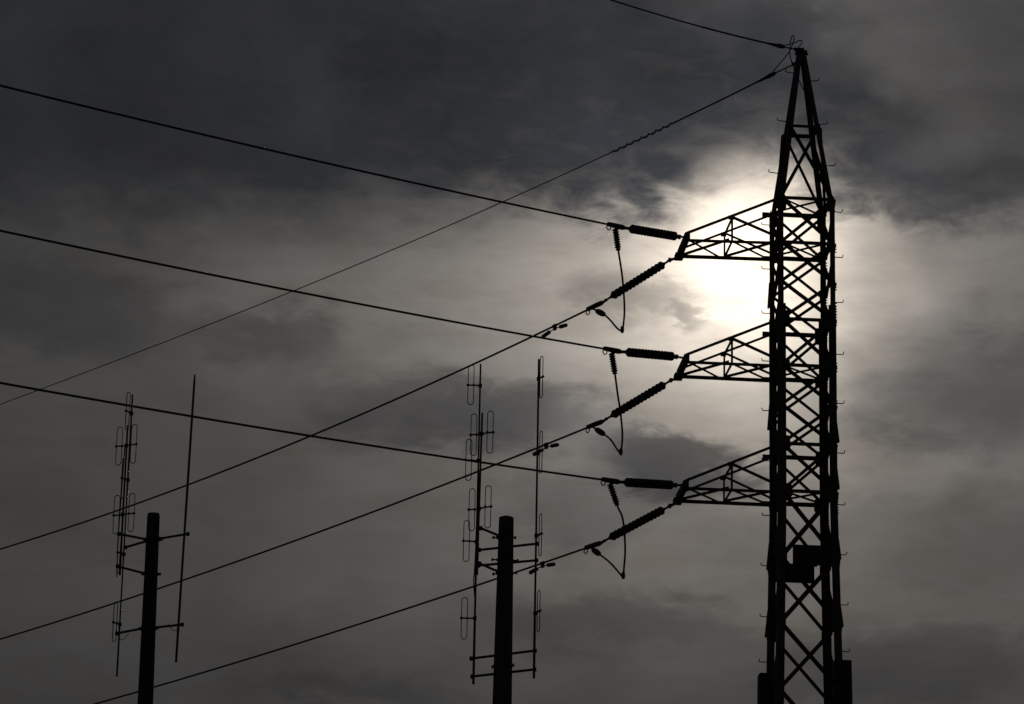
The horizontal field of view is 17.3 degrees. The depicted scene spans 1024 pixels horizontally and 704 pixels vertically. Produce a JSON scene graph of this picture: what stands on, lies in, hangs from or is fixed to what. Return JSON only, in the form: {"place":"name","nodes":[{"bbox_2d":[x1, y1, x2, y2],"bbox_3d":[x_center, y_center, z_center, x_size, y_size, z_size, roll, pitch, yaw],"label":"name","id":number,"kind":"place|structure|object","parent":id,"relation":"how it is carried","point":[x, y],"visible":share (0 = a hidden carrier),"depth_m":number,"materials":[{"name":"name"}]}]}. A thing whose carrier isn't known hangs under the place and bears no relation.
{"place":"outdoors","nodes":[
{"label":"outdoors","id":0,"kind":"place"},
{"bbox_2d":[0,0,1023,703],"label":"sky","id":1,"kind":"structure","parent":0,"point":[921,102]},
{"bbox_3d":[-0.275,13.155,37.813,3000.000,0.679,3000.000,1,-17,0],"label":"ground","id":2,"kind":"structure","parent":0,"visible":0},
{"bbox_2d":[115,512,189,703],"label":"utility pole","id":3,"kind":"object","parent":2,"relation":"on","point":[152,539],"visible":1,"depth_m":56.03,"materials":[{"name":"brown wood"}]},
{"bbox_2d":[116,447,124,576],"bbox_3d":[-6.608,2.695,56.600,0.044,2.251,0.074,8,-18,-21],"label":"feeder cable","id":4,"kind":"object","parent":3,"relation":"attached to","point":[120,513],"visible":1,"depth_m":56.57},
{"bbox_2d":[112,392,133,676],"bbox_3d":[-6.591,3.046,56.632,0.170,4.935,0.104,7,-18,-19],"label":"dipole antenna","id":5,"kind":"object","parent":3,"relation":"attached to","point":[119,623],"visible":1,"depth_m":56.63,"materials":[{"name":"black metal"}]},
{"bbox_2d":[112,424,137,574],"bbox_3d":[-6.550,2.482,56.694,0.414,2.630,0.060,1,-17,0],"label":"dipole antenna","id":6,"kind":"object","parent":3,"relation":"attached to","point":[126,445],"visible":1,"depth_m":56.70,"materials":[{"name":"black metal"}]},
{"bbox_2d":[175,374,195,661],"bbox_3d":[-5.489,2.765,56.407,0.114,4.978,0.042,1,-17,0],"label":"whip antenna","id":7,"kind":"object","parent":3,"relation":"attached to","point":[184,530],"visible":1,"depth_m":56.38,"materials":[{"name":"black metal"}]},
{"bbox_2d":[469,515,538,703],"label":"utility pole","id":8,"kind":"object","parent":2,"relation":"on","point":[502,665],"visible":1,"depth_m":52.96,"materials":[{"name":"concrete"}]},
{"bbox_2d":[460,364,481,683],"bbox_3d":[-0.660,2.711,53.603,0.265,5.261,0.060,1,-17,0],"label":"dipole antenna","id":9,"kind":"object","parent":8,"relation":"attached to","point":[474,617],"visible":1,"depth_m":53.50,"materials":[{"name":"black metal"}]},
{"bbox_2d":[473,436,479,601],"bbox_3d":[-0.571,2.651,53.512,0.049,2.702,0.092,1,-17,0],"label":"feeder cable","id":10,"kind":"object","parent":8,"relation":"attached to","point":[476,518],"visible":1,"depth_m":53.47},
{"bbox_2d":[467,411,494,574],"bbox_3d":[-0.503,2.239,53.642,0.409,2.712,0.060,1,-17,0],"label":"dipole antenna","id":11,"kind":"object","parent":8,"relation":"attached to","point":[481,433],"visible":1,"depth_m":53.63,"materials":[{"name":"black metal"}]},
{"bbox_2d":[533,356,543,678],"bbox_3d":[0.438,2.591,53.365,0.158,5.278,0.111,-7,-19,26],"label":"dipole antenna","id":12,"kind":"object","parent":8,"relation":"attached to","point":[536,535],"visible":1,"depth_m":53.35,"materials":[{"name":"black metal"}]},
{"bbox_2d":[668,48,852,703],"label":"lattice tower","id":13,"kind":"structure","parent":2,"relation":"on","point":[836,672],"depth_m":75.71,"materials":[{"name":"metal"}]},
{"bbox_2d":[0,62,795,404],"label":"earth wire","id":14,"kind":"object","parent":13,"relation":"attached to","point":[772,74],"visible":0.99,"depth_m":86.40,"materials":[{"name":"metal"}]},
{"bbox_2d":[612,123,673,151],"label":"spiral damper","id":15,"kind":"object","parent":14,"relation":"on","point":[642,137],"visible":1,"depth_m":81.88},
{"bbox_2d":[602,505,671,542],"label":"insulator string","id":16,"kind":"object","parent":13,"relation":"attached to","point":[641,521],"visible":0.96,"depth_m":76.25,"materials":[{"name":"brown ceramic"}]},
{"bbox_2d":[94,541,602,703],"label":"power cable","id":17,"kind":"object","parent":16,"relation":"attached to","point":[593,545],"visible":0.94,"depth_m":83.28,"materials":[{"name":"metal"}]},
{"bbox_2d":[529,561,555,574],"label":"vibration damper","id":18,"kind":"object","parent":17,"relation":"hanging from","point":[542,565],"visible":0.88,"depth_m":78.61,"materials":[{"name":"metal"}]},
{"bbox_2d":[604,259,671,301],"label":"insulator string","id":19,"kind":"object","parent":13,"relation":"attached to","point":[640,278],"visible":0.95,"depth_m":77.92,"materials":[{"name":"brown ceramic"}]},
{"bbox_2d":[0,300,604,549],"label":"power cable","id":20,"kind":"object","parent":19,"relation":"attached to","point":[595,305],"visible":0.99,"depth_m":85.92,"materials":[{"name":"metal"}]},
{"bbox_2d":[541,323,567,336],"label":"vibration damper","id":21,"kind":"object","parent":20,"relation":"hanging from","point":[548,332],"visible":0.98,"depth_m":80.01,"materials":[{"name":"metal"}]},
{"bbox_2d":[604,379,672,420],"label":"insulator string","id":22,"kind":"object","parent":13,"relation":"attached to","point":[645,395],"visible":0.95,"depth_m":77.09,"materials":[{"name":"brown ceramic"}]},
{"bbox_2d":[0,419,604,639],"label":"power cable","id":23,"kind":"object","parent":22,"relation":"attached to","point":[595,424],"visible":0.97,"depth_m":85.20,"materials":[{"name":"metal"}]},
{"bbox_2d":[532,442,558,455],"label":"vibration damper","id":24,"kind":"object","parent":23,"relation":"hanging from","point":[546,446],"visible":0.75,"depth_m":79.39,"materials":[{"name":"metal"}]},
{"bbox_2d":[622,478,677,489],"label":"insulator string","id":25,"kind":"object","parent":13,"relation":"attached to","point":[648,483],"visible":1,"depth_m":73.75,"materials":[{"name":"black ceramic"}]},
{"bbox_2d":[0,382,621,485],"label":"power cable","id":26,"kind":"object","parent":25,"relation":"attached to","point":[605,480],"visible":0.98,"depth_m":66.73,"materials":[{"name":"metal"}]},
{"bbox_2d":[590,483,625,578],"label":"jumper cable","id":27,"kind":"object","parent":26,"relation":"hanging from","point":[596,551],"visible":1,"depth_m":73.62,"materials":[{"name":"metal"}]},
{"bbox_2d":[623,348,678,360],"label":"insulator string","id":28,"kind":"object","parent":13,"relation":"attached to","point":[650,354],"visible":1,"depth_m":74.61,"materials":[{"name":"black ceramic"}]},
{"bbox_2d":[0,229,623,354],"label":"power cable","id":29,"kind":"object","parent":28,"relation":"attached to","point":[612,349],"visible":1,"depth_m":67.57,"materials":[{"name":"metal"}]},
{"bbox_2d":[592,352,622,455],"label":"jumper cable","id":30,"kind":"object","parent":29,"relation":"hanging from","point":[600,431],"visible":1,"depth_m":74.39,"materials":[{"name":"metal"}]},
{"bbox_2d":[626,224,681,240],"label":"insulator string","id":31,"kind":"object","parent":13,"relation":"attached to","point":[653,232],"visible":1,"depth_m":75.43,"materials":[{"name":"black ceramic"}]},
{"bbox_2d":[0,84,626,230],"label":"power cable","id":32,"kind":"object","parent":31,"relation":"attached to","point":[616,225],"visible":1,"depth_m":68.28,"materials":[{"name":"metal"}]},
{"bbox_2d":[592,228,624,332],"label":"jumper cable","id":33,"kind":"object","parent":32,"relation":"attached to","point":[600,312],"visible":1,"depth_m":75.02,"materials":[{"name":"metal"}]},
{"bbox_2d":[610,0,796,50],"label":"earth wire","id":34,"kind":"object","parent":13,"relation":"attached to","point":[781,46],"visible":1,"depth_m":76.34,"materials":[{"name":"metal"}]},
{"bbox_2d":[773,35,794,71],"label":"bonding wire","id":35,"kind":"object","parent":34,"relation":"attached to","point":[787,53],"visible":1,"depth_m":78.24,"materials":[{"name":"metal"}]},
{"bbox_2d":[784,40,802,51],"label":"bonding wire","id":36,"kind":"object","parent":13,"relation":"attached to","point":[795,42],"visible":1,"depth_m":78.31,"materials":[{"name":"metal"}]},
{"bbox_2d":[771,563,816,583],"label":"sign","id":37,"kind":"object","parent":13,"relation":"attached to","point":[806,572],"visible":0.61,"depth_m":75.47,"materials":[{"name":"black metal"}]},
{"bbox_2d":[790,544,834,565],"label":"sign","id":38,"kind":"object","parent":13,"relation":"attached to","point":[817,555],"visible":1,"depth_m":74.19,"materials":[{"name":"black metal"}]}
]}

